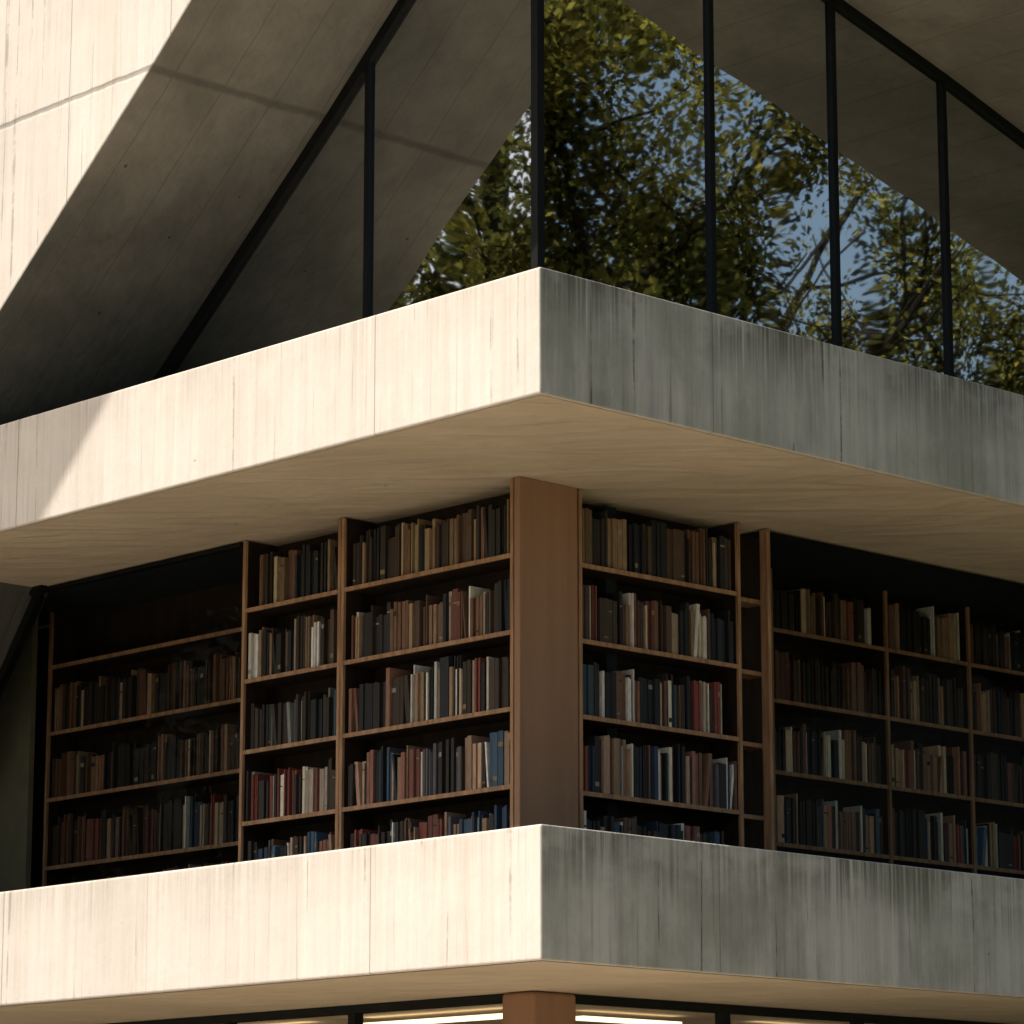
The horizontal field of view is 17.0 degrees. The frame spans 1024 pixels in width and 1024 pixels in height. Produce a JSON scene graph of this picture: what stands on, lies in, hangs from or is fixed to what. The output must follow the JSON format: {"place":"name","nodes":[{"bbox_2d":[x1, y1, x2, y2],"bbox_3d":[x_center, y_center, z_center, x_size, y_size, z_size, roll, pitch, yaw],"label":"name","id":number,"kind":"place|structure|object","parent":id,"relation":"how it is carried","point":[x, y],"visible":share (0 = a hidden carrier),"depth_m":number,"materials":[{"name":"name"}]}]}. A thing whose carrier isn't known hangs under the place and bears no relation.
{"place":"outdoors","nodes":[
{"label":"outdoors","id":0,"kind":"place"},
{"bbox_2d":[0,618,37,891],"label":"reading room side wall","id":1,"kind":"structure","parent":0,"point":[17,720],"depth_m":27.40,"materials":[{"name":"paint"}]},
{"bbox_2d":[38,548,242,626],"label":"reading room ceiling","id":2,"kind":"structure","parent":0,"point":[186,577],"depth_m":26.58,"materials":[{"name":"black"}]},
{"bbox_2d":[0,395,1023,628],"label":"ceiling","id":3,"kind":"structure","parent":0,"point":[598,457],"depth_m":23.44,"materials":[{"name":"beige concrete"}]},
{"bbox_2d":[0,961,1023,1023],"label":"ceiling","id":4,"kind":"structure","parent":0,"point":[594,980],"depth_m":22.98,"materials":[{"name":"beige concrete"}]},
{"bbox_2d":[503,991,575,1023],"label":"ground column","id":5,"kind":"structure","parent":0,"point":[533,1007],"depth_m":22.30,"materials":[{"name":"brown wood"}]},
{"bbox_2d":[114,994,997,1023],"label":"ground window frames","id":6,"kind":"structure","parent":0,"point":[354,1013],"depth_m":23.64,"materials":[{"name":"metal"}]},
{"bbox_2d":[759,529,774,850],"bbox_3d":[1.810,1.390,24.223,0.035,2.580,0.070,11,-16,-42],"label":"bay post","id":7,"kind":"object","parent":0,"point":[767,700],"visible":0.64,"depth_m":24.23,"materials":[{"name":"brown wood"}]},
{"bbox_2d":[741,532,1023,626],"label":"reading room ceiling","id":8,"kind":"structure","parent":0,"point":[809,563],"depth_m":26.30,"materials":[{"name":"black"}]},
{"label":"ground","id":9,"kind":"structure","parent":0,"visible":0},
{"bbox_2d":[0,824,1023,1006],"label":"floor band","id":10,"kind":"object","parent":9,"relation":"on","point":[542,892],"visible":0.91,"depth_m":21.49,"materials":[{"name":"concrete"}]},
{"bbox_2d":[363,1013,681,1023],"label":"ceiling strip lights","id":11,"kind":"object","parent":10,"relation":"attached to","point":[500,1016],"visible":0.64,"depth_m":24.31},
{"label":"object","id":12,"kind":"object","parent":10,"relation":"on","visible":0},
{"bbox_2d":[0,542,242,697],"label":"bay window frame","id":13,"kind":"object","parent":12,"relation":"on","point":[20,638],"visible":1,"depth_m":26.68,"materials":[{"name":"black metal"}]},
{"bbox_2d":[42,582,242,886],"bbox_3d":[-2.427,1.834,26.239,0.320,2.585,3.480,11,-16,-42],"label":"bookshelf","id":14,"kind":"object","parent":12,"relation":"on","point":[142,767],"visible":0.41,"depth_m":26.71,"materials":[{"name":"brown wood"}]},
{"bbox_2d":[238,519,341,861],"bbox_3d":[-1.464,1.423,24.335,0.320,2.598,1.094,11,-16,-42],"label":"bookshelf","id":15,"kind":"object","parent":12,"relation":"on","point":[289,718],"visible":0.79,"depth_m":24.38,"materials":[{"name":"brown wood"}]},
{"bbox_2d":[30,506,617,887],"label":"reading room walls","id":16,"kind":"structure","parent":12,"relation":"on","point":[606,662],"depth_m":27.95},
{"bbox_2d":[0,267,1023,531],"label":"floor band","id":17,"kind":"object","parent":16,"relation":"on","point":[544,333],"visible":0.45,"depth_m":22.25,"materials":[{"name":"concrete"}]},
{"bbox_2d":[29,0,1023,599],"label":"window frames","id":18,"kind":"structure","parent":17,"relation":"on","point":[363,68],"depth_m":24.97,"materials":[{"name":"black metal"}]},
{"bbox_2d":[169,0,530,375],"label":"glass","id":19,"kind":"object","parent":18,"relation":"attached to","point":[451,156],"depth_m":24.11,"materials":[{"name":"clear glass"}]},
{"bbox_2d":[544,0,1023,394],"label":"glass","id":20,"kind":"object","parent":18,"relation":"attached to","point":[625,145],"depth_m":24.88,"materials":[{"name":"clear glass"}]},
{"bbox_2d":[338,479,513,849],"bbox_3d":[-0.480,1.204,23.317,0.320,2.595,1.760,11,-16,-42],"label":"bookshelf","id":21,"kind":"object","parent":12,"relation":"on","point":[426,739],"visible":0.88,"depth_m":23.33,"materials":[{"name":"brown wood"}]},
{"bbox_2d":[514,476,577,827],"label":"corner column","id":22,"kind":"structure","parent":12,"relation":"on","point":[545,672],"depth_m":22.73,"materials":[{"name":"brown wood"}]},
{"bbox_2d":[577,490,743,846],"bbox_3d":[0.925,1.256,23.561,1.600,2.595,0.320,11,-16,-42],"label":"bookshelf","id":23,"kind":"object","parent":12,"relation":"on","point":[663,622],"visible":0.85,"depth_m":23.58,"materials":[{"name":"brown wood"}]},
{"bbox_2d":[740,535,774,848],"bbox_3d":[1.702,1.424,24.344,0.620,2.595,0.180,11,-16,-42],"label":"shelf end case","id":24,"kind":"object","parent":12,"relation":"on","point":[752,695],"visible":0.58,"depth_m":24.47,"materials":[{"name":"brown wood"}]},
{"bbox_2d":[771,568,1023,878],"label":"bookshelf","id":25,"kind":"object","parent":12,"relation":"on","point":[898,732],"visible":0.6,"depth_m":26.67,"materials":[{"name":"brown wood"}]},
{"label":"plaza pavement","id":26,"kind":"structure","parent":0,"visible":0},
{"bbox_2d":[0,0,397,699],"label":"slanted strut","id":27,"kind":"object","parent":26,"relation":"on","point":[150,150],"visible":0.82,"depth_m":24.65,"materials":[{"name":"concrete"}]},
{"bbox_2d":[844,0,1023,132],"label":"sloping canopy beam","id":28,"kind":"structure","parent":27,"relation":"attached to","point":[975,48],"depth_m":25.83,"materials":[{"name":"concrete"}]}
]}

